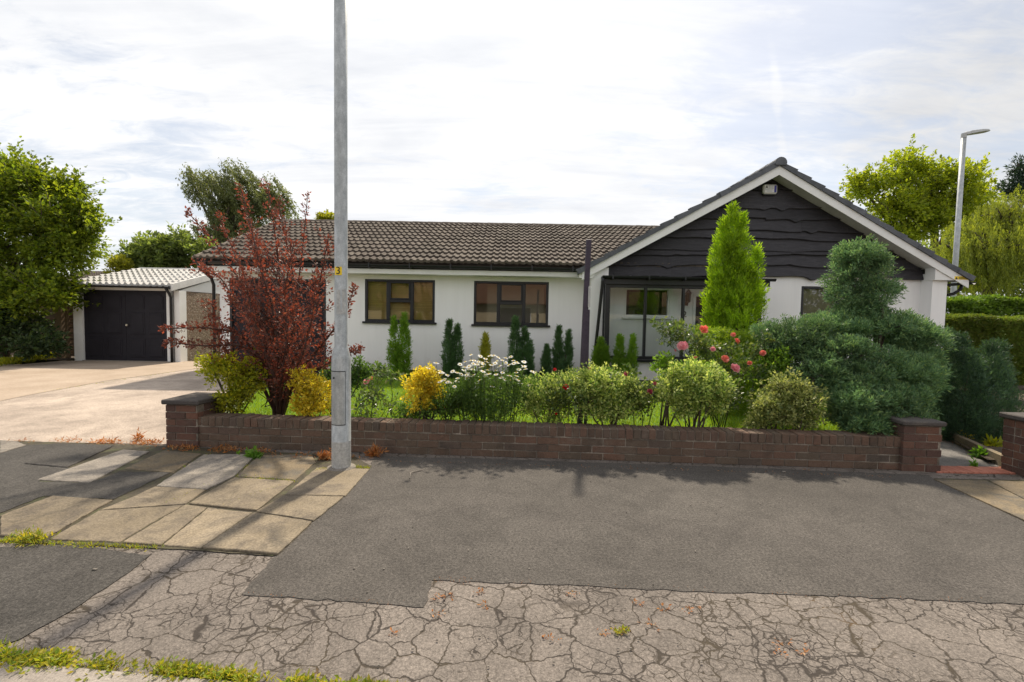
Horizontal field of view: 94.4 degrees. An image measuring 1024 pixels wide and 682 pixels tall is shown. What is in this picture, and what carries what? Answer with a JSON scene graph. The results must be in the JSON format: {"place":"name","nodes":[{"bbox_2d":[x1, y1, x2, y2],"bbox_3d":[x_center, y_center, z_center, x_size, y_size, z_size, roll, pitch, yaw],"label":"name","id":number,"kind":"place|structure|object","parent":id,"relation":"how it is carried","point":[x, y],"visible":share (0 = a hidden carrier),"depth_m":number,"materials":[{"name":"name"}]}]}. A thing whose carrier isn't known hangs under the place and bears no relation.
{"place":"outdoors","nodes":[
{"label":"outdoors","id":0,"kind":"place"},
{"bbox_2d":[12,355,74,359],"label":"soil","id":1,"kind":"structure","parent":0,"point":[72,357],"depth_m":13.38,"materials":[{"name":"brown soil"}]},
{"bbox_2d":[0,352,55,365],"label":"ground cover","id":2,"kind":"object","parent":1,"relation":"on","point":[10,360],"visible":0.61,"depth_m":12.29,"materials":[{"name":"green plant"}]},
{"bbox_2d":[11,303,73,360],"bbox_3d":[-15.645,-0.432,13.548,6.700,1.900,0.235,1,3,0],"label":"fence","id":3,"kind":"object","parent":1,"relation":"on","point":[64,321],"visible":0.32,"depth_m":13.56,"materials":[{"name":"brown wood"}]},
{"bbox_2d":[0,136,122,363],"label":"tree","id":4,"kind":"object","parent":1,"relation":"on","point":[54,222],"visible":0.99,"depth_m":12.42,"materials":[{"name":"green plant"}]},
{"bbox_2d":[101,253,135,285],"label":"yellow shrub","id":5,"kind":"object","parent":1,"relation":"on","point":[120,263],"visible":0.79,"depth_m":23.16,"materials":[{"name":"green plant"}]},
{"bbox_2d":[0,361,204,400],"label":"concrete apron","id":6,"kind":"object","parent":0,"point":[19,380],"visible":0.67,"depth_m":10.64,"materials":[{"name":"beige concrete"}]},
{"bbox_2d":[62,267,219,361],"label":"garage","id":7,"kind":"structure","parent":6,"relation":"on","point":[122,322],"depth_m":13.26,"materials":[{"name":"white concrete"}]},
{"bbox_2d":[83,290,126,359],"bbox_3d":[-11.377,-0.443,13.267,1.165,1.960,0.067,1,3,0],"label":"door","id":8,"kind":"structure","parent":7,"relation":"in","point":[105,328],"depth_m":13.24,"materials":[{"name":"black metal"}]},
{"bbox_2d":[125,290,167,360],"bbox_3d":[-10.204,-0.421,13.239,1.169,1.960,0.124,1,3,0],"label":"door","id":9,"kind":"structure","parent":7,"relation":"in","point":[146,311],"depth_m":13.24,"materials":[{"name":"black metal"}]},
{"bbox_2d":[0,364,227,443],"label":"driveway","id":10,"kind":"structure","parent":0,"point":[123,409],"depth_m":6.79,"materials":[{"name":"beige concrete"}]},
{"bbox_2d":[130,427,146,439],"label":"weed","id":11,"kind":"object","parent":10,"relation":"on","point":[137,436],"visible":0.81,"depth_m":5.26,"materials":[{"name":"orange plant"}]},
{"bbox_2d":[0,372,370,551],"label":"moss","id":12,"kind":"object","parent":10,"relation":"on","point":[58,541],"visible":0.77,"depth_m":2.91,"materials":[{"name":"green plant"}]},
{"bbox_2d":[67,271,187,318],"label":"neighbour house","id":13,"kind":"structure","parent":0,"point":[96,273],"depth_m":29.35,"materials":[{"name":"tile"}]},
{"bbox_2d":[11,359,813,412],"bbox_3d":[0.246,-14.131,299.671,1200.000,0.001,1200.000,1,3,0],"label":"ground","id":14,"kind":"structure","parent":0,"point":[36,361],"depth_m":13.65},
{"bbox_2d":[0,302,73,361],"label":"dark shrub","id":15,"kind":"object","parent":14,"relation":"on","point":[29,342],"visible":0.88,"depth_m":12.01,"materials":[{"name":"green plant"}]},
{"bbox_2d":[109,223,222,286],"bbox_3d":[-17.677,-3.113,24.946,6.110,6.102,3.092,1,3,0],"label":"tree","id":16,"kind":"object","parent":14,"relation":"on","point":[156,249],"visible":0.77,"depth_m":24.31,"materials":[{"name":"green plant"}]},
{"bbox_2d":[175,157,301,243],"bbox_3d":[-16.965,-5.889,29.713,7.848,11.165,3.455,1,3,0],"label":"birch tree","id":17,"kind":"object","parent":14,"relation":"on","point":[227,203],"visible":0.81,"depth_m":29.05,"materials":[{"name":"green plant"}]},
{"bbox_2d":[314,209,333,219],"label":"tree","id":18,"kind":"object","parent":14,"relation":"on","point":[327,215],"visible":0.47,"depth_m":26.33,"materials":[{"name":"green plant"}]},
{"bbox_2d":[191,157,976,381],"bbox_3d":[1.420,-1.777,15.845,17.017,4.940,12.165,1,3,0],"label":"bungalow","id":19,"kind":"object","parent":14,"relation":"on","point":[475,280],"visible":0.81,"depth_m":10.77,"materials":[{"name":"white painted render"},{"name":"roof tile"},{"name":"glass"}]},
{"bbox_2d":[233,281,278,371],"bbox_3d":[-5.964,-0.339,11.064,1.062,2.130,0.067,1,3,0],"label":"door","id":20,"kind":"structure","parent":19,"relation":"in","point":[241,328],"depth_m":11.03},
{"bbox_2d":[279,281,323,372],"bbox_3d":[-4.896,-0.320,11.064,1.062,2.130,0.067,1,3,0],"label":"door","id":21,"kind":"structure","parent":19,"relation":"in","point":[317,335],"depth_m":11.03,"materials":[{"name":"gold metal"}]},
{"bbox_2d":[362,279,436,323],"bbox_3d":[-2.594,-0.914,11.011,1.716,1.027,0.202,1,3,0],"label":"window","id":22,"kind":"structure","parent":19,"relation":"in","point":[383,316],"depth_m":11.09,"materials":[{"name":"black glass"}]},
{"bbox_2d":[471,281,549,326],"bbox_3d":[-0.020,-0.867,11.240,1.826,1.041,0.660,1,3,0],"label":"window","id":23,"kind":"structure","parent":19,"relation":"in","point":[506,299],"depth_m":11.50,"materials":[{"name":"black glass"}]},
{"bbox_2d":[622,288,671,319],"bbox_3d":[3.060,-0.851,10.752,1.135,0.709,0.130,1,3,0],"label":"window","id":24,"kind":"structure","parent":19,"relation":"in","point":[625,289],"depth_m":10.74,"materials":[{"name":"plastic"}]},
{"bbox_2d":[694,296,708,356],"bbox_3d":[4.538,-0.073,10.838,0.781,1.870,0.067,1,3,0],"label":"door","id":25,"kind":"structure","parent":19,"relation":"in","point":[698,315],"depth_m":10.79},
{"bbox_2d":[800,286,843,317],"bbox_3d":[7.299,-0.712,10.656,1.726,1.020,0.170,1,3,0],"label":"window","id":26,"kind":"structure","parent":19,"relation":"in","point":[812,301],"depth_m":10.71,"materials":[{"name":"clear glass"}]},
{"bbox_2d":[839,133,1010,250],"bbox_3d":[26.527,-6.226,30.490,10.990,13.314,4.595,1,3,0],"label":"tree","id":27,"kind":"object","parent":14,"relation":"on","point":[920,211],"visible":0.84,"depth_m":29.65,"materials":[{"name":"green plant"}]},
{"bbox_2d":[949,129,989,312],"bbox_3d":[12.961,-2.435,13.509,0.692,7.000,0.230,2,3,11],"label":"lamp post","id":28,"kind":"object","parent":14,"relation":"on","point":[957,232],"visible":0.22,"depth_m":13.45,"materials":[{"name":"grey metal"}]},
{"bbox_2d":[918,240,1023,297],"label":"tree","id":29,"kind":"object","parent":14,"relation":"on","point":[926,243],"visible":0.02,"depth_m":24.51,"materials":[{"name":"green plant"}]},
{"bbox_2d":[929,183,1023,311],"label":"willow tree","id":30,"kind":"object","parent":14,"relation":"on","point":[991,251],"visible":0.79,"depth_m":19.39,"materials":[{"name":"green plant"}]},
{"bbox_2d":[943,293,1023,368],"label":"hedge","id":31,"kind":"object","parent":14,"relation":"on","point":[995,304],"visible":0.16,"depth_m":12.36,"materials":[{"name":"green plant"}]},
{"bbox_2d":[994,153,1023,205],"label":"pine tree","id":32,"kind":"object","parent":14,"relation":"on","point":[1016,178],"visible":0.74,"depth_m":42.22,"materials":[{"name":"green plant"}]},
{"bbox_2d":[0,442,1023,681],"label":"pavement","id":33,"kind":"structure","parent":0,"point":[157,604],"depth_m":2.19,"materials":[{"name":"grey asphalt"}]},
{"bbox_2d":[0,544,148,644],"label":"tarmac strip","id":34,"kind":"object","parent":33,"relation":"on","point":[41,585],"visible":0.97,"depth_m":2.54,"materials":[{"name":"grey asphalt"}]},
{"bbox_2d":[0,661,233,681],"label":"kerb","id":35,"kind":"structure","parent":33,"relation":"on","point":[46,675],"depth_m":1.86,"materials":[{"name":"beige concrete"}]},
{"bbox_2d":[0,440,370,555],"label":"slab bed","id":36,"kind":"object","parent":33,"relation":"on","point":[201,451],"visible":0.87,"depth_m":4.26,"materials":[{"name":"grey concrete"}]},
{"bbox_2d":[5,525,60,547],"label":"weed","id":37,"kind":"object","parent":36,"relation":"on","point":[29,536],"visible":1,"depth_m":2.92,"materials":[{"name":"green plant"}]},
{"bbox_2d":[25,444,111,467],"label":"dark slabs","id":38,"kind":"structure","parent":36,"relation":"on","point":[70,456],"depth_m":4.61,"materials":[{"name":"grey concrete"}]},
{"bbox_2d":[0,443,170,512],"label":"tarmac joint","id":39,"kind":"object","parent":36,"relation":"on","point":[20,483],"visible":0.99,"depth_m":3.94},
{"bbox_2d":[0,440,252,489],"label":"grey slabs","id":40,"kind":"structure","parent":36,"relation":"on","point":[202,471],"depth_m":4.27,"materials":[{"name":"grey concrete"}]},
{"bbox_2d":[0,468,369,555],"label":"paving slabs","id":41,"kind":"structure","parent":36,"relation":"on","point":[308,500],"depth_m":3.33,"materials":[{"name":"beige concrete"}]},
{"bbox_2d":[326,0,355,470],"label":"lamp post","id":42,"kind":"object","parent":41,"relation":"on","point":[341,409],"visible":0.98,"depth_m":4.30,"materials":[{"name":"grey metal"}]},
{"bbox_2d":[331,372,344,424],"bbox_3d":[-1.595,0.524,4.335,0.124,0.485,0.038,1,3,0],"label":"access door","id":43,"kind":"structure","parent":42,"relation":"in","point":[337,378],"depth_m":4.33,"materials":[{"name":"grey metal"}]},
{"bbox_2d":[124,450,315,479],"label":"brown slabs","id":44,"kind":"structure","parent":36,"relation":"on","point":[288,467],"depth_m":4.45,"materials":[{"name":"beige concrete"}]},
{"bbox_2d":[236,445,263,459],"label":"weed","id":45,"kind":"object","parent":36,"relation":"on","point":[254,453],"visible":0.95,"depth_m":4.67,"materials":[{"name":"green plant"}]},
{"bbox_2d":[316,448,330,460],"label":"weed","id":46,"kind":"object","parent":36,"relation":"on","point":[324,455],"visible":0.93,"depth_m":4.67,"materials":[{"name":"orange plant"}]},
{"bbox_2d":[0,635,405,681],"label":"weeds","id":47,"kind":"object","parent":33,"relation":"on","point":[36,655],"visible":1,"depth_m":1.90,"materials":[{"name":"green plant"}]},
{"bbox_2d":[364,442,387,456],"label":"weed","id":48,"kind":"object","parent":33,"relation":"on","point":[373,452],"visible":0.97,"depth_m":4.83,"materials":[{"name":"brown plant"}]},
{"bbox_2d":[8,435,989,604],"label":"dead weeds","id":49,"kind":"object","parent":33,"relation":"on","point":[110,441],"visible":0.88,"depth_m":5.01,"materials":[{"name":"brown plant"}]},
{"bbox_2d":[161,392,946,471],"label":"garden wall","id":50,"kind":"structure","parent":33,"relation":"on","point":[914,445],"depth_m":4.85,"materials":[{"name":"brick"}]},
{"bbox_2d":[389,469,808,657],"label":"fallen leaves","id":51,"kind":"object","parent":33,"relation":"on","point":[662,604],"visible":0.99,"depth_m":2.30,"materials":[{"name":"brown plant"}]},
{"bbox_2d":[610,624,629,635],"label":"weed","id":52,"kind":"object","parent":33,"relation":"on","point":[623,630],"visible":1,"depth_m":2.18,"materials":[{"name":"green plant"}]},
{"bbox_2d":[242,456,1023,607],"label":"pavement patch","id":53,"kind":"object","parent":33,"relation":"on","point":[762,531],"visible":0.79,"depth_m":3.18,"materials":[{"name":"grey asphalt"}]},
{"bbox_2d":[92,462,948,671],"bbox_3d":[0.700,1.282,3.308,6.055,0.010,2.725,1,3,0],"label":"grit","id":54,"kind":"object","parent":53,"relation":"on","point":[617,601],"visible":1,"depth_m":2.27,"materials":[{"name":"grey gravel"}]},
{"bbox_2d":[946,430,1002,466],"bbox_3d":[5.237,1.229,5.376,0.060,0.165,1.387,2,3,22],"label":"edging","id":55,"kind":"object","parent":33,"relation":"on","point":[992,453],"visible":0.36,"depth_m":5.35,"materials":[{"name":"grey concrete"}]},
{"bbox_2d":[936,466,1015,474],"bbox_3d":[4.550,1.286,4.702,0.830,0.038,0.193,1,3,0],"label":"threshold","id":56,"kind":"object","parent":33,"relation":"on","point":[970,470],"visible":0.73,"depth_m":4.66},
{"bbox_2d":[934,478,1023,520],"bbox_3d":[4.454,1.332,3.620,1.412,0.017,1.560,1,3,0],"label":"side paving","id":57,"kind":"structure","parent":33,"relation":"on","point":[997,497],"depth_m":4.07,"materials":[{"name":"beige concrete"}]},
{"bbox_2d":[999,412,1023,476],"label":"brick pier","id":58,"kind":"structure","parent":33,"relation":"on","point":[1012,458],"depth_m":4.63,"materials":[{"name":"brown brick"}]},
{"bbox_2d":[0,0,1023,315],"label":"sky","id":59,"kind":"structure","parent":0,"point":[601,112],"materials":[{"name":"white"}]},
{"bbox_2d":[234,375,844,430],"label":"lawn","id":60,"kind":"structure","parent":0,"point":[397,383],"depth_m":6.73,"materials":[{"name":"green plant"}]},
{"bbox_2d":[158,177,364,414],"bbox_3d":[-2.854,-0.502,5.756,2.436,3.049,1.783,1,3,0],"label":"purple tree","id":61,"kind":"object","parent":60,"relation":"on","point":[277,360],"visible":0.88,"depth_m":5.38,"materials":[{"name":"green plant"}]},
{"bbox_2d":[316,354,393,413],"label":"shrub","id":62,"kind":"object","parent":60,"relation":"on","point":[361,371],"visible":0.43,"depth_m":6.41,"materials":[{"name":"green plant"}]},
{"bbox_2d":[577,239,591,423],"bbox_3d":[0.853,0.035,5.620,0.118,2.472,0.078,1,3,0],"label":"sign post","id":63,"kind":"object","parent":60,"relation":"on","point":[584,355],"visible":0.71,"depth_m":5.59,"materials":[{"name":"black metal"}]},
{"bbox_2d":[697,199,770,401],"bbox_3d":[3.674,-0.658,7.906,1.115,3.412,1.130,4,4,43],"label":"golden conifer","id":64,"kind":"object","parent":60,"relation":"on","point":[734,296],"visible":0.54,"depth_m":7.78,"materials":[{"name":"green plant"}]},
{"bbox_2d":[687,323,798,415],"bbox_3d":[3.501,0.466,7.162,1.471,1.461,1.304,1,3,0],"label":"flowering shrub","id":65,"kind":"object","parent":60,"relation":"on","point":[720,333],"visible":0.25,"depth_m":6.74,"materials":[{"name":"green plant"}]},
{"bbox_2d":[749,234,956,435],"bbox_3d":[4.038,-0.056,5.492,2.321,2.520,1.813,1,3,0],"label":"blue conifer","id":66,"kind":"object","parent":60,"relation":"on","point":[865,396],"visible":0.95,"depth_m":5.39,"materials":[{"name":"green plant"}]},
{"bbox_2d":[314,372,828,391],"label":"soil","id":67,"kind":"structure","parent":0,"point":[552,377],"depth_m":10.30,"materials":[{"name":"brown soil"}]},
{"bbox_2d":[385,311,412,377],"bbox_3d":[-2.427,0.092,10.236,0.596,1.533,0.536,3,4,35],"label":"dwarf conifer","id":68,"kind":"object","parent":67,"relation":"on","point":[397,357],"visible":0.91,"depth_m":10.17,"materials":[{"name":"green plant"}]},
{"bbox_2d":[440,317,464,378],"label":"dwarf conifer","id":69,"kind":"object","parent":67,"relation":"on","point":[452,351],"visible":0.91,"depth_m":10.12,"materials":[{"name":"green plant"}]},
{"bbox_2d":[477,330,493,378],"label":"dwarf conifer","id":70,"kind":"object","parent":67,"relation":"on","point":[485,349],"visible":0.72,"depth_m":10.23,"materials":[{"name":"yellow plant"}]},
{"bbox_2d":[506,315,535,379],"bbox_3d":[0.199,0.171,10.088,0.675,1.481,0.555,1,3,0],"label":"dwarf conifer","id":71,"kind":"object","parent":67,"relation":"on","point":[524,351],"visible":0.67,"depth_m":10.01,"materials":[{"name":"green plant"}]},
{"bbox_2d":[539,343,552,378],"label":"dwarf conifer","id":72,"kind":"object","parent":67,"relation":"on","point":[546,363],"visible":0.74,"depth_m":10.16,"materials":[{"name":"green plant"}]},
{"bbox_2d":[551,324,574,377],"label":"dwarf conifer","id":73,"kind":"object","parent":67,"relation":"on","point":[566,357],"visible":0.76,"depth_m":10.23,"materials":[{"name":"green plant"}]},
{"bbox_2d":[589,335,611,384],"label":"dwarf conifer","id":74,"kind":"object","parent":67,"relation":"on","point":[601,354],"visible":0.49,"depth_m":9.57,"materials":[{"name":"green plant"}]},
{"bbox_2d":[611,333,639,384],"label":"dwarf conifer","id":75,"kind":"object","parent":67,"relation":"on","point":[631,358],"visible":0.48,"depth_m":9.40,"materials":[{"name":"green plant"}]},
{"bbox_2d":[939,439,998,466],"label":"path","id":76,"kind":"structure","parent":0,"point":[952,454],"depth_m":5.13,"materials":[{"name":"grey concrete"}]},
{"bbox_2d":[969,456,977,466],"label":"weed","id":77,"kind":"object","parent":76,"relation":"on","point":[973,464],"visible":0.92,"depth_m":4.80,"materials":[{"name":"green plant"}]},
{"bbox_2d":[969,445,988,458],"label":"weed","id":78,"kind":"object","parent":76,"relation":"on","point":[979,451],"visible":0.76,"depth_m":5.11,"materials":[{"name":"green plant"}]},
{"bbox_2d":[928,384,1023,459],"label":"soil","id":79,"kind":"structure","parent":0,"point":[999,448],"depth_m":5.58,"materials":[{"name":"brown soil"}]},
{"bbox_2d":[916,325,1023,442],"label":"dark conifer","id":80,"kind":"object","parent":79,"relation":"on","point":[976,415],"visible":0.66,"depth_m":5.76,"materials":[{"name":"green plant"}]},
{"bbox_2d":[944,313,1023,384],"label":"hedge","id":81,"kind":"object","parent":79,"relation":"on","point":[980,327],"visible":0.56,"depth_m":11.00,"materials":[{"name":"green leaf"},{"name":"bark"}]},
{"bbox_2d":[982,434,1003,446],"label":"weed","id":82,"kind":"object","parent":79,"relation":"on","point":[991,441],"visible":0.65,"depth_m":5.48,"materials":[{"name":"green plant"}]},
{"label":"soil","id":83,"kind":"structure","parent":0,"visible":0},
{"bbox_2d":[193,348,269,413],"bbox_3d":[-3.155,0.560,5.385,0.814,1.001,0.562,0,3,-22],"label":"shrub","id":84,"kind":"object","parent":83,"relation":"on","point":[222,367],"visible":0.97,"depth_m":5.29,"materials":[{"name":"green plant"}]},
{"bbox_2d":[286,363,330,416],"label":"shrub","id":85,"kind":"object","parent":83,"relation":"on","point":[309,403],"visible":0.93,"depth_m":5.21,"materials":[{"name":"yellow plant"}]},
{"bbox_2d":[351,361,407,417],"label":"rose bush","id":86,"kind":"object","parent":83,"relation":"on","point":[372,395],"visible":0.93,"depth_m":5.27,"materials":[{"name":"green plant"}]},
{"bbox_2d":[399,362,448,418],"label":"shrub","id":87,"kind":"object","parent":83,"relation":"on","point":[422,387],"visible":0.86,"depth_m":5.15,"materials":[{"name":"yellow plant"}]},
{"bbox_2d":[389,390,471,419],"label":"shrub","id":88,"kind":"object","parent":83,"relation":"on","point":[440,409],"visible":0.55,"depth_m":5.17,"materials":[{"name":"green plant"}]},
{"bbox_2d":[426,354,545,421],"bbox_3d":[-0.281,0.629,5.177,1.312,0.981,0.654,0,3,-10],"label":"daisy clump","id":89,"kind":"object","parent":83,"relation":"on","point":[469,388],"visible":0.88,"depth_m":5.09,"materials":[{"name":"green plant"}]},
{"bbox_2d":[515,367,586,422],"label":"shrub","id":90,"kind":"object","parent":83,"relation":"on","point":[550,386],"visible":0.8,"depth_m":5.12,"materials":[{"name":"green plant"}]},
{"bbox_2d":[547,368,586,423],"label":"rose bush","id":91,"kind":"object","parent":83,"relation":"on","point":[565,387],"visible":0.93,"depth_m":5.00,"materials":[{"name":"green plant"}]},
{"bbox_2d":[570,359,658,425],"bbox_3d":[1.092,0.670,5.143,0.949,0.958,0.608,1,3,0],"label":"shrub","id":92,"kind":"object","parent":83,"relation":"on","point":[597,402],"visible":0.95,"depth_m":5.02,"materials":[{"name":"green plant"}]},
{"bbox_2d":[588,362,661,424],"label":"rose bush","id":93,"kind":"object","parent":83,"relation":"on","point":[649,389],"visible":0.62,"depth_m":5.08,"materials":[{"name":"green plant"}]},
{"bbox_2d":[648,350,686,425],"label":"shrub","id":94,"kind":"object","parent":83,"relation":"on","point":[662,363],"visible":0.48,"depth_m":5.62,"materials":[{"name":"green plant"}]},
{"bbox_2d":[647,354,741,427],"bbox_3d":[1.930,0.652,5.038,0.982,1.025,0.606,1,3,0],"label":"shrub","id":95,"kind":"object","parent":83,"relation":"on","point":[704,387],"visible":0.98,"depth_m":4.93,"materials":[{"name":"green plant"}]},
{"bbox_2d":[649,315,777,427],"bbox_3d":[2.393,0.421,5.596,1.466,1.444,0.697,1,3,0],"label":"rose bush","id":96,"kind":"object","parent":83,"relation":"on","point":[704,348],"visible":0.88,"depth_m":5.55,"materials":[{"name":"green plant"}]},
{"bbox_2d":[739,342,794,429],"bbox_3d":[3.016,0.575,5.550,0.614,1.165,0.519,1,3,0],"label":"shrub","id":97,"kind":"object","parent":83,"relation":"on","point":[776,359],"visible":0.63,"depth_m":5.51,"materials":[{"name":"green plant"}]},
{"bbox_2d":[740,366,832,430],"bbox_3d":[2.886,0.722,5.018,1.011,0.930,0.580,1,3,0],"label":"shrub","id":98,"kind":"object","parent":83,"relation":"on","point":[795,397],"visible":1,"depth_m":4.94,"materials":[{"name":"green plant"}]}
]}

